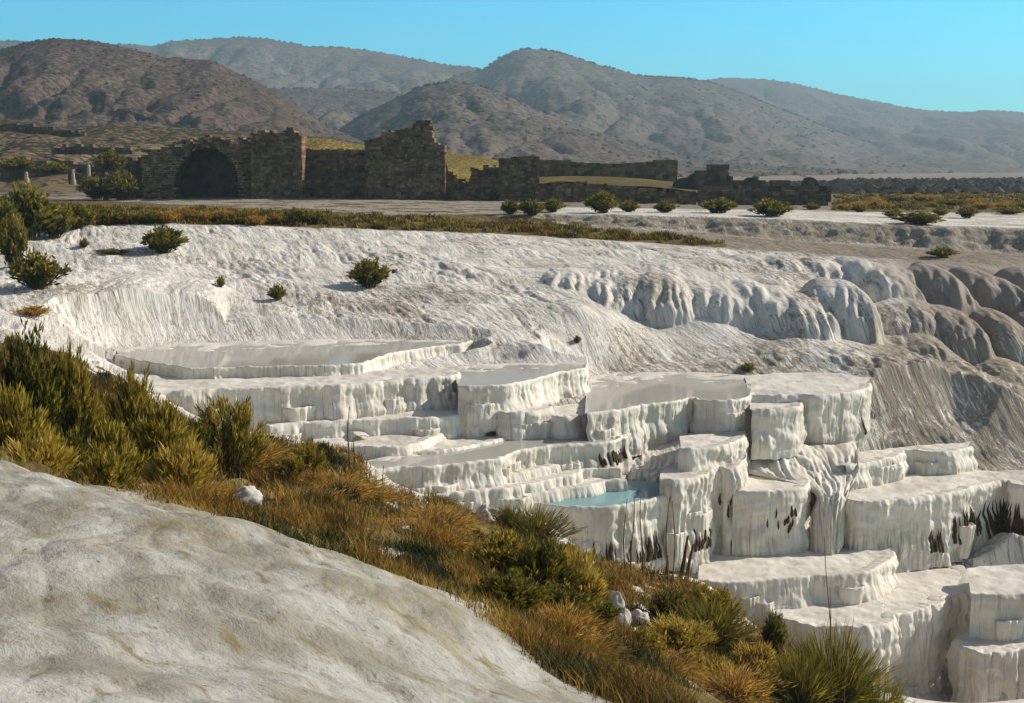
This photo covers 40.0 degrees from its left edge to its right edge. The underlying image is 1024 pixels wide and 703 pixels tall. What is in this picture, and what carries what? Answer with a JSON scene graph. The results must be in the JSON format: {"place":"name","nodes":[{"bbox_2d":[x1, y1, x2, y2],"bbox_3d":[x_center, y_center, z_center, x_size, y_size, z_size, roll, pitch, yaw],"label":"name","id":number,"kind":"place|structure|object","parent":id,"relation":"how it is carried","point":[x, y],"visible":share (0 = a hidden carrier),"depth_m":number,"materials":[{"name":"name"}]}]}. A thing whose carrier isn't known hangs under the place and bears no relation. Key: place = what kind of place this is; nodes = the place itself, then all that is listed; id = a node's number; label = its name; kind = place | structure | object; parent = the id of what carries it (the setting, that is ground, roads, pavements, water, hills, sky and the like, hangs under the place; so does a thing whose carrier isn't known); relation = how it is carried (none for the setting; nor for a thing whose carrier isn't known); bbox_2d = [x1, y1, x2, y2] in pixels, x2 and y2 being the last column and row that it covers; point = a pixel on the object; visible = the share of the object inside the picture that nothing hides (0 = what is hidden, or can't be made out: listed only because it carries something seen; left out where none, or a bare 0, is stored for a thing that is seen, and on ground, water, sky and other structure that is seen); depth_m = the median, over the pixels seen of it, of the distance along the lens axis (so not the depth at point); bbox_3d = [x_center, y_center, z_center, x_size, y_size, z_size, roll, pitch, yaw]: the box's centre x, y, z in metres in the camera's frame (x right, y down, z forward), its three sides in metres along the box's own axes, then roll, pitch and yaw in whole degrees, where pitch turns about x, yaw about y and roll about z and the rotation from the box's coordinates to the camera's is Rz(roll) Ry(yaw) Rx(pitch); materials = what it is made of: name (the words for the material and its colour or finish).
{"place":"outdoors","nodes":[
{"label":"outdoors","id":0,"kind":"place"},
{"bbox_2d":[0,120,359,192],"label":"hills","id":1,"kind":"structure","parent":0,"point":[38,146],"depth_m":376.04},
{"bbox_2d":[0,123,86,137],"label":"rubble wall","id":2,"kind":"structure","parent":1,"relation":"on","point":[27,128],"depth_m":395.33,"materials":[{"name":"stone"}]},
{"bbox_2d":[51,144,134,153],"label":"rubble wall","id":3,"kind":"structure","parent":1,"relation":"on","point":[77,149],"depth_m":326.80,"materials":[{"name":"stone"}]},
{"bbox_2d":[0,39,363,144],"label":"hills","id":4,"kind":"structure","parent":0,"point":[30,98],"depth_m":764.03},
{"bbox_2d":[0,37,476,94],"bbox_3d":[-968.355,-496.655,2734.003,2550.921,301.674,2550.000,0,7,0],"label":"hills","id":5,"kind":"structure","parent":0,"point":[305,71],"depth_m":2934.00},
{"bbox_2d":[0,36,1023,176],"bbox_3d":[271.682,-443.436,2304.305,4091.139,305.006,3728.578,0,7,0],"label":"hillside scrub","id":6,"kind":"object","parent":5,"relation":"on","point":[645,144],"visible":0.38,"depth_m":1288.70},
{"bbox_2d":[270,88,402,129],"bbox_3d":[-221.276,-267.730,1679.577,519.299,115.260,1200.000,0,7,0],"label":"hills","id":7,"kind":"structure","parent":0,"point":[333,99],"depth_m":1743.85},
{"bbox_2d":[249,138,548,189],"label":"hills","id":8,"kind":"structure","parent":0,"point":[459,165],"depth_m":319.30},
{"bbox_2d":[0,173,1023,702],"bbox_3d":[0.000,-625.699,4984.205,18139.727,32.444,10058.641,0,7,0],"label":"ground","id":9,"kind":"structure","parent":0,"point":[110,595],"depth_m":101.75,"materials":[{"name":"stone"}]},
{"bbox_2d":[0,212,28,267],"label":"shrub","id":10,"kind":"object","parent":9,"relation":"on","point":[14,240],"visible":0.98,"depth_m":115.31,"materials":[{"name":"green plant"}]},
{"bbox_2d":[0,177,60,239],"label":"shrub","id":11,"kind":"object","parent":9,"relation":"on","point":[34,208],"visible":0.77,"depth_m":126.69,"materials":[{"name":"green plant"}]},
{"bbox_2d":[0,380,61,451],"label":"leafy bush","id":12,"kind":"object","parent":9,"relation":"on","point":[15,422],"visible":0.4,"depth_m":30.22,"materials":[{"name":"green plant"}]},
{"bbox_2d":[5,246,72,289],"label":"shrub","id":13,"kind":"object","parent":9,"relation":"on","point":[36,272],"visible":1,"depth_m":99.63,"materials":[{"name":"green plant"}]},
{"bbox_2d":[0,427,79,477],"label":"leafy bush","id":14,"kind":"object","parent":9,"relation":"on","point":[50,453],"visible":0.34,"depth_m":25.32,"materials":[{"name":"green plant"}]},
{"bbox_2d":[0,317,80,426],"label":"oleander bush","id":15,"kind":"object","parent":9,"relation":"on","point":[26,368],"visible":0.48,"depth_m":40.09,"materials":[{"name":"green plant"}]},
{"bbox_2d":[43,203,77,238],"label":"shrub","id":16,"kind":"object","parent":9,"relation":"on","point":[55,229],"visible":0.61,"depth_m":129.00,"materials":[{"name":"green plant"}]},
{"bbox_2d":[0,157,140,181],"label":"rubble wall","id":17,"kind":"structure","parent":9,"relation":"on","point":[6,174],"depth_m":297.53,"materials":[{"name":"stone"}]},
{"bbox_2d":[45,423,97,479],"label":"leafy bush","id":18,"kind":"object","parent":9,"relation":"on","point":[75,442],"visible":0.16,"depth_m":28.44,"materials":[{"name":"green plant"}]},
{"bbox_2d":[48,331,103,444],"bbox_3d":[-13.018,1.468,41.549,1.696,4.236,1.716,-6,9,-38],"label":"oleander bush","id":19,"kind":"object","parent":9,"relation":"on","point":[78,410],"visible":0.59,"depth_m":41.30,"materials":[{"name":"green plant"}]},
{"bbox_2d":[64,202,97,229],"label":"shrub","id":20,"kind":"object","parent":9,"relation":"on","point":[84,216],"visible":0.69,"depth_m":132.92,"materials":[{"name":"green plant"}]},
{"bbox_2d":[75,174,108,199],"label":"shrub","id":21,"kind":"object","parent":9,"relation":"on","point":[91,187],"visible":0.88,"depth_m":232.93,"materials":[{"name":"green plant"}]},
{"bbox_2d":[66,442,140,488],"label":"leafy bush","id":22,"kind":"object","parent":9,"relation":"on","point":[110,469],"visible":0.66,"depth_m":24.30,"materials":[{"name":"green plant"}]},
{"bbox_2d":[89,149,127,170],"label":"shrub","id":23,"kind":"object","parent":9,"relation":"on","point":[109,161],"visible":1,"depth_m":271.24,"materials":[{"name":"green plant"}]},
{"bbox_2d":[0,330,222,489],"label":"undergrowth grass","id":24,"kind":"structure","parent":9,"relation":"on","point":[106,382],"depth_m":65.89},
{"bbox_2d":[81,412,151,486],"bbox_3d":[-9.254,2.428,32.609,1.907,2.179,1.817,0,7,-2],"label":"leafy bush","id":25,"kind":"object","parent":9,"relation":"on","point":[118,437],"visible":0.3,"depth_m":32.54,"materials":[{"name":"green plant"}]},
{"bbox_2d":[100,167,148,199],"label":"shrub","id":26,"kind":"object","parent":9,"relation":"on","point":[121,186],"visible":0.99,"depth_m":233.13,"materials":[{"name":"green plant"}]},
{"bbox_2d":[102,355,161,455],"bbox_3d":[-11.996,1.931,44.664,1.885,3.772,1.864,2,8,16],"label":"oleander bush","id":27,"kind":"object","parent":9,"relation":"on","point":[133,400],"visible":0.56,"depth_m":44.27,"materials":[{"name":"green plant"}]},
{"bbox_2d":[120,390,203,469],"bbox_3d":[-9.071,2.132,36.603,2.048,2.420,1.951,0,7,3],"label":"leafy bush","id":28,"kind":"object","parent":9,"relation":"on","point":[164,428],"visible":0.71,"depth_m":36.26,"materials":[{"name":"green plant"}]},
{"bbox_2d":[140,222,189,252],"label":"shrub","id":29,"kind":"object","parent":9,"relation":"on","point":[160,239],"visible":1,"depth_m":123.31,"materials":[{"name":"green plant"}]},
{"bbox_2d":[140,428,218,490],"bbox_3d":[-7.255,2.589,30.590,1.842,1.746,1.665,-1,7,-5],"label":"leafy bush","id":30,"kind":"object","parent":9,"relation":"on","point":[188,463],"visible":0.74,"depth_m":30.32,"materials":[{"name":"green plant"}]},
{"bbox_2d":[141,135,251,198],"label":"ruined wall","id":31,"kind":"structure","parent":9,"relation":"on","point":[206,168],"depth_m":238.53,"materials":[{"name":"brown stone"}]},
{"bbox_2d":[191,393,274,478],"bbox_3d":[-9.618,2.989,47.816,2.868,3.306,3.098,0,7,0],"label":"oleander bush","id":32,"kind":"object","parent":9,"relation":"on","point":[230,444],"visible":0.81,"depth_m":47.50,"materials":[{"name":"green plant"}]},
{"bbox_2d":[241,426,306,472],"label":"grass tussock","id":33,"kind":"object","parent":9,"relation":"on","point":[269,452],"depth_m":50.76,"materials":[{"name":"brown plant"}]},
{"bbox_2d":[250,127,306,198],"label":"ruined pier","id":34,"kind":"structure","parent":9,"relation":"on","point":[278,165],"depth_m":234.05,"materials":[{"name":"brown stone"}]},
{"bbox_2d":[266,452,306,479],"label":"oleander bush","id":35,"kind":"object","parent":9,"relation":"on","point":[295,466],"visible":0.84,"depth_m":50.78,"materials":[{"name":"green plant"}]},
{"bbox_2d":[114,339,472,378],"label":"terrace pool","id":36,"kind":"structure","parent":9,"relation":"on","point":[271,358],"depth_m":92.63,"materials":[{"name":"stone"}]},
{"bbox_2d":[138,366,461,433],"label":"terrace pool","id":37,"kind":"structure","parent":9,"relation":"on","point":[371,393],"depth_m":84.36,"materials":[{"name":"stone"}]},
{"bbox_2d":[290,441,328,474],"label":"oleander bush","id":38,"kind":"object","parent":9,"relation":"on","point":[309,459],"visible":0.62,"depth_m":52.84,"materials":[{"name":"green plant"}]},
{"bbox_2d":[306,148,364,198],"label":"ruined wall","id":39,"kind":"structure","parent":9,"relation":"on","point":[335,173],"depth_m":239.12,"materials":[{"name":"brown stone"}]},
{"bbox_2d":[295,463,412,502],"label":"grass tussock","id":40,"kind":"object","parent":9,"relation":"on","point":[355,480],"depth_m":51.16,"materials":[{"name":"brown plant"}]},
{"bbox_2d":[345,256,396,287],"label":"shrub","id":41,"kind":"object","parent":9,"relation":"on","point":[371,273],"visible":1,"depth_m":114.37,"materials":[{"name":"green plant"}]},
{"bbox_2d":[313,432,446,459],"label":"terrace pool","id":42,"kind":"structure","parent":9,"relation":"on","point":[375,447],"depth_m":81.13,"materials":[{"name":"stone"}]},
{"bbox_2d":[266,408,495,441],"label":"terrace pool","id":43,"kind":"structure","parent":9,"relation":"on","point":[448,423],"depth_m":83.48,"materials":[{"name":"stone"}]},
{"bbox_2d":[59,202,724,244],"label":"grass strip","id":44,"kind":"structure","parent":9,"relation":"on","point":[376,220],"depth_m":144.47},
{"bbox_2d":[0,341,798,702],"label":"gully grass","id":45,"kind":"structure","parent":9,"relation":"on","point":[650,589],"depth_m":59.21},
{"bbox_2d":[364,120,446,200],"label":"ruined tower","id":46,"kind":"structure","parent":9,"relation":"on","point":[405,164],"depth_m":234.00,"materials":[{"name":"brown stone"}]},
{"bbox_2d":[356,433,506,459],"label":"terrace pool","id":47,"kind":"structure","parent":9,"relation":"on","point":[449,445],"depth_m":82.85,"materials":[{"name":"stone"}]},
{"bbox_2d":[382,497,494,535],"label":"grass tussock","id":48,"kind":"object","parent":9,"relation":"on","point":[444,512],"depth_m":47.13,"materials":[{"name":"brown plant"}]},
{"bbox_2d":[421,524,485,551],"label":"grass tussock","id":49,"kind":"object","parent":9,"relation":"on","point":[459,540],"depth_m":36.90,"materials":[{"name":"brown plant"}]},
{"bbox_2d":[446,161,498,200],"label":"ruined wall","id":50,"kind":"structure","parent":9,"relation":"on","point":[483,184],"depth_m":238.38,"materials":[{"name":"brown stone"}]},
{"bbox_2d":[104,428,882,702],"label":"dry grass","id":51,"kind":"structure","parent":9,"relation":"on","point":[585,666],"depth_m":31.71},
{"bbox_2d":[463,524,527,574],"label":"leafy bush","id":52,"kind":"object","parent":9,"relation":"on","point":[498,546],"visible":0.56,"depth_m":38.76,"materials":[{"name":"green plant"}]},
{"bbox_2d":[368,436,632,493],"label":"terrace pool","id":53,"kind":"structure","parent":9,"relation":"on","point":[488,466],"depth_m":80.15,"materials":[{"name":"stone"}]},
{"bbox_2d":[448,464,561,490],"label":"terrace pool","id":54,"kind":"structure","parent":9,"relation":"on","point":[521,475],"depth_m":81.04,"materials":[{"name":"stone"}]},
{"bbox_2d":[488,500,524,532],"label":"rush clump","id":55,"kind":"object","parent":9,"relation":"on","point":[506,514],"visible":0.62,"depth_m":65.34,"materials":[{"name":"green plant"}]},
{"bbox_2d":[462,566,553,613],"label":"leafy bush","id":56,"kind":"object","parent":9,"relation":"on","point":[518,587],"visible":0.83,"depth_m":30.60,"materials":[{"name":"green plant"}]},
{"bbox_2d":[498,156,539,200],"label":"ruined pier","id":57,"kind":"structure","parent":9,"relation":"on","point":[519,176],"depth_m":235.24,"materials":[{"name":"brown stone"}]},
{"bbox_2d":[426,464,620,512],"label":"terrace pool","id":58,"kind":"structure","parent":9,"relation":"on","point":[496,495],"depth_m":78.66,"materials":[{"name":"stone"}]},
{"bbox_2d":[456,362,591,432],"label":"terrace pool","id":59,"kind":"structure","parent":9,"relation":"on","point":[487,393],"depth_m":87.84,"materials":[{"name":"stone"}]},
{"bbox_2d":[496,401,554,440],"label":"terrace pool","id":60,"kind":"structure","parent":9,"relation":"on","point":[535,422],"depth_m":84.97,"materials":[{"name":"stone"}]},
{"bbox_2d":[490,499,586,545],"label":"rush clump","id":61,"kind":"object","parent":9,"relation":"on","point":[534,524],"visible":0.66,"depth_m":65.18,"materials":[{"name":"green plant"}]},
{"bbox_2d":[496,531,587,589],"bbox_3d":[0.681,5.898,38.098,2.385,2.190,2.484,-3,8,-21],"label":"leafy bush","id":62,"kind":"object","parent":9,"relation":"on","point":[543,564],"visible":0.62,"depth_m":37.75,"materials":[{"name":"green plant"}]},
{"bbox_2d":[490,475,627,513],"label":"terrace pool","id":63,"kind":"structure","parent":9,"relation":"on","point":[593,486],"depth_m":80.92,"materials":[{"name":"stone"}]},
{"bbox_2d":[537,580,594,617],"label":"leafy bush","id":64,"kind":"object","parent":9,"relation":"on","point":[559,593],"visible":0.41,"depth_m":32.95,"materials":[{"name":"green plant"}]},
{"bbox_2d":[550,403,587,438],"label":"terrace pool","id":65,"kind":"structure","parent":9,"relation":"on","point":[570,421],"depth_m":85.40,"materials":[{"name":"stone"}]},
{"bbox_2d":[529,596,614,642],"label":"grass tussock","id":66,"kind":"object","parent":9,"relation":"on","point":[578,623],"depth_m":31.01,"materials":[{"name":"brown plant"}]},
{"bbox_2d":[557,542,611,602],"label":"leafy bush","id":67,"kind":"object","parent":9,"relation":"on","point":[591,582],"visible":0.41,"depth_m":38.74,"materials":[{"name":"green plant"}]},
{"bbox_2d":[534,481,667,571],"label":"terrace pool","id":68,"kind":"structure","parent":9,"relation":"on","point":[601,517],"depth_m":79.39,"materials":[{"name":"stone"}]},
{"bbox_2d":[581,189,625,212],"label":"shrub","id":69,"kind":"object","parent":9,"relation":"on","point":[600,202],"visible":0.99,"depth_m":161.53,"materials":[{"name":"green plant"}]},
{"bbox_2d":[539,160,677,185],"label":"ruined wall","id":70,"kind":"structure","parent":9,"relation":"on","point":[663,170],"depth_m":297.57,"materials":[{"name":"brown stone"}]},
{"bbox_2d":[535,181,695,203],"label":"ruined wall","id":71,"kind":"structure","parent":9,"relation":"on","point":[573,192],"depth_m":232.60,"materials":[{"name":"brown stone"}]},
{"bbox_2d":[627,625,668,655],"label":"leafy bush","id":72,"kind":"object","parent":9,"relation":"on","point":[651,636],"visible":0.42,"depth_m":37.13,"materials":[{"name":"green plant"}]},
{"bbox_2d":[584,372,753,456],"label":"terrace pool","id":73,"kind":"structure","parent":9,"relation":"on","point":[643,411],"depth_m":89.39,"materials":[{"name":"stone"}]},
{"bbox_2d":[642,586,699,618],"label":"shrub","id":74,"kind":"object","parent":9,"relation":"on","point":[663,603],"visible":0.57,"depth_m":55.50,"materials":[{"name":"green plant"}]},
{"bbox_2d":[643,610,720,656],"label":"leafy bush","id":75,"kind":"object","parent":9,"relation":"on","point":[689,635],"visible":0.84,"depth_m":45.17,"materials":[{"name":"green plant"}]},
{"bbox_2d":[626,431,747,502],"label":"flowstone apron","id":76,"kind":"object","parent":9,"relation":"on","point":[648,464],"visible":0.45,"depth_m":86.24,"materials":[{"name":"stone"}]},
{"bbox_2d":[660,645,722,682],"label":"grass tussock","id":77,"kind":"object","parent":9,"relation":"on","point":[683,667],"depth_m":37.41,"materials":[{"name":"brown plant"}]},
{"bbox_2d":[660,461,747,570],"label":"terrace pool","id":78,"kind":"structure","parent":9,"relation":"on","point":[702,520],"depth_m":82.34,"materials":[{"name":"stone"}]},
{"bbox_2d":[677,431,749,494],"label":"terrace pool","id":79,"kind":"structure","parent":9,"relation":"on","point":[700,452],"depth_m":84.69,"materials":[{"name":"stone"}]},
{"bbox_2d":[664,586,765,649],"bbox_3d":[7.394,10.268,53.838,4.095,2.586,4.120,-2,8,-13],"label":"rush clump","id":80,"kind":"object","parent":9,"relation":"on","point":[723,630],"visible":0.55,"depth_m":53.48,"materials":[{"name":"green plant"}]},
{"bbox_2d":[686,582,743,622],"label":"oleander bush","id":81,"kind":"object","parent":9,"relation":"on","point":[711,597],"visible":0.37,"depth_m":57.73,"materials":[{"name":"green plant"}]},
{"bbox_2d":[687,654,798,702],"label":"grass tussock","id":82,"kind":"object","parent":9,"relation":"on","point":[725,688],"depth_m":39.41,"materials":[{"name":"brown plant"}]},
{"bbox_2d":[672,164,831,201],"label":"rubble wall","id":83,"kind":"structure","parent":9,"relation":"on","point":[715,177],"depth_m":244.33,"materials":[{"name":"stone"}]},
{"bbox_2d":[728,639,783,678],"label":"leafy bush","id":84,"kind":"object","parent":9,"relation":"on","point":[754,653],"visible":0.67,"depth_m":51.51,"materials":[{"name":"green plant"}]},
{"bbox_2d":[698,186,828,205],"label":"rubble wall","id":85,"kind":"structure","parent":9,"relation":"on","point":[740,195],"depth_m":228.72,"materials":[{"name":"stone"}]},
{"bbox_2d":[732,474,810,556],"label":"terrace pool","id":86,"kind":"structure","parent":9,"relation":"on","point":[771,517],"depth_m":84.56,"materials":[{"name":"stone"}]},
{"bbox_2d":[747,197,797,216],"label":"shrub","id":87,"kind":"object","parent":9,"relation":"on","point":[770,207],"visible":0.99,"depth_m":159.53,"materials":[{"name":"green plant"}]},
{"bbox_2d":[761,608,789,655],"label":"leafy bush","id":88,"kind":"object","parent":9,"relation":"on","point":[773,631],"visible":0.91,"depth_m":57.71,"materials":[{"name":"green plant"}]},
{"bbox_2d":[749,401,807,459],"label":"terrace pool","id":89,"kind":"structure","parent":9,"relation":"on","point":[779,430],"depth_m":88.89,"materials":[{"name":"stone"}]},
{"bbox_2d":[697,547,898,626],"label":"terrace pool","id":90,"kind":"structure","parent":9,"relation":"on","point":[763,586],"depth_m":80.81,"materials":[{"name":"stone"}]},
{"bbox_2d":[754,640,848,702],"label":"rush clump","id":91,"kind":"object","parent":9,"relation":"on","point":[803,691],"visible":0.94,"depth_m":49.63,"materials":[{"name":"green plant"}]},
{"bbox_2d":[747,440,858,554],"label":"flowstone fan","id":92,"kind":"object","parent":9,"relation":"on","point":[832,482],"visible":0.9,"depth_m":87.97},
{"bbox_2d":[745,372,872,449],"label":"terrace pool","id":93,"kind":"structure","parent":9,"relation":"on","point":[837,406],"depth_m":93.08,"materials":[{"name":"stone"}]},
{"bbox_2d":[775,617,912,702],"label":"rush clump","id":94,"kind":"object","parent":9,"relation":"on","point":[854,688],"visible":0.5,"depth_m":51.41,"materials":[{"name":"green plant"}]},
{"bbox_2d":[665,176,1023,192],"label":"scrub belt","id":95,"kind":"object","parent":9,"relation":"on","point":[927,185],"visible":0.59,"depth_m":327.08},
{"bbox_2d":[763,562,970,694],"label":"terrace pool","id":96,"kind":"structure","parent":9,"relation":"on","point":[911,618],"depth_m":79.64,"materials":[{"name":"stone"}]},
{"bbox_2d":[837,441,977,490],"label":"terrace pool","id":97,"kind":"structure","parent":9,"relation":"on","point":[881,467],"depth_m":93.04,"materials":[{"name":"stone"}]},
{"bbox_2d":[889,210,947,224],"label":"shrub","id":98,"kind":"object","parent":9,"relation":"on","point":[919,218],"visible":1,"depth_m":153.66,"materials":[{"name":"green plant"}]},
{"bbox_2d":[831,191,1023,210],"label":"ochre field grass","id":99,"kind":"structure","parent":9,"relation":"on","point":[1017,195],"depth_m":252.06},
{"bbox_2d":[843,470,1023,572],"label":"terrace pool","id":100,"kind":"structure","parent":9,"relation":"on","point":[919,522],"depth_m":87.85,"materials":[{"name":"stone"}]},
{"bbox_2d":[946,625,1023,702],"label":"terrace pool","id":101,"kind":"structure","parent":9,"relation":"on","point":[981,670],"depth_m":77.59,"materials":[{"name":"stone"}]},
{"bbox_2d":[967,564,1023,641],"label":"terrace pool","id":102,"kind":"structure","parent":9,"relation":"on","point":[997,603],"depth_m":79.28,"materials":[{"name":"stone"}]},
{"bbox_2d":[0,0,1023,112],"label":"sky","id":103,"kind":"structure","parent":0,"point":[945,55],"materials":[{"name":"blue"}]},
{"bbox_2d":[338,83,844,176],"bbox_3d":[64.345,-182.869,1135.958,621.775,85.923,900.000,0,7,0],"label":"hills","id":104,"kind":"structure","parent":0,"point":[444,110],"depth_m":1117.26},
{"bbox_2d":[539,176,697,192],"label":"grass bank","id":105,"kind":"structure","parent":0,"point":[659,185],"depth_m":253.23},
{"bbox_2d":[443,49,945,173],"bbox_3d":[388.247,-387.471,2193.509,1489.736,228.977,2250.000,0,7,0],"label":"hills","id":106,"kind":"structure","parent":0,"point":[558,90],"depth_m":2047.24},
{"bbox_2d":[709,78,1023,172],"bbox_3d":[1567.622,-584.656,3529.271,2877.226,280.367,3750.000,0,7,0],"label":"hills","id":107,"kind":"structure","parent":0,"point":[927,139],"depth_m":3273.09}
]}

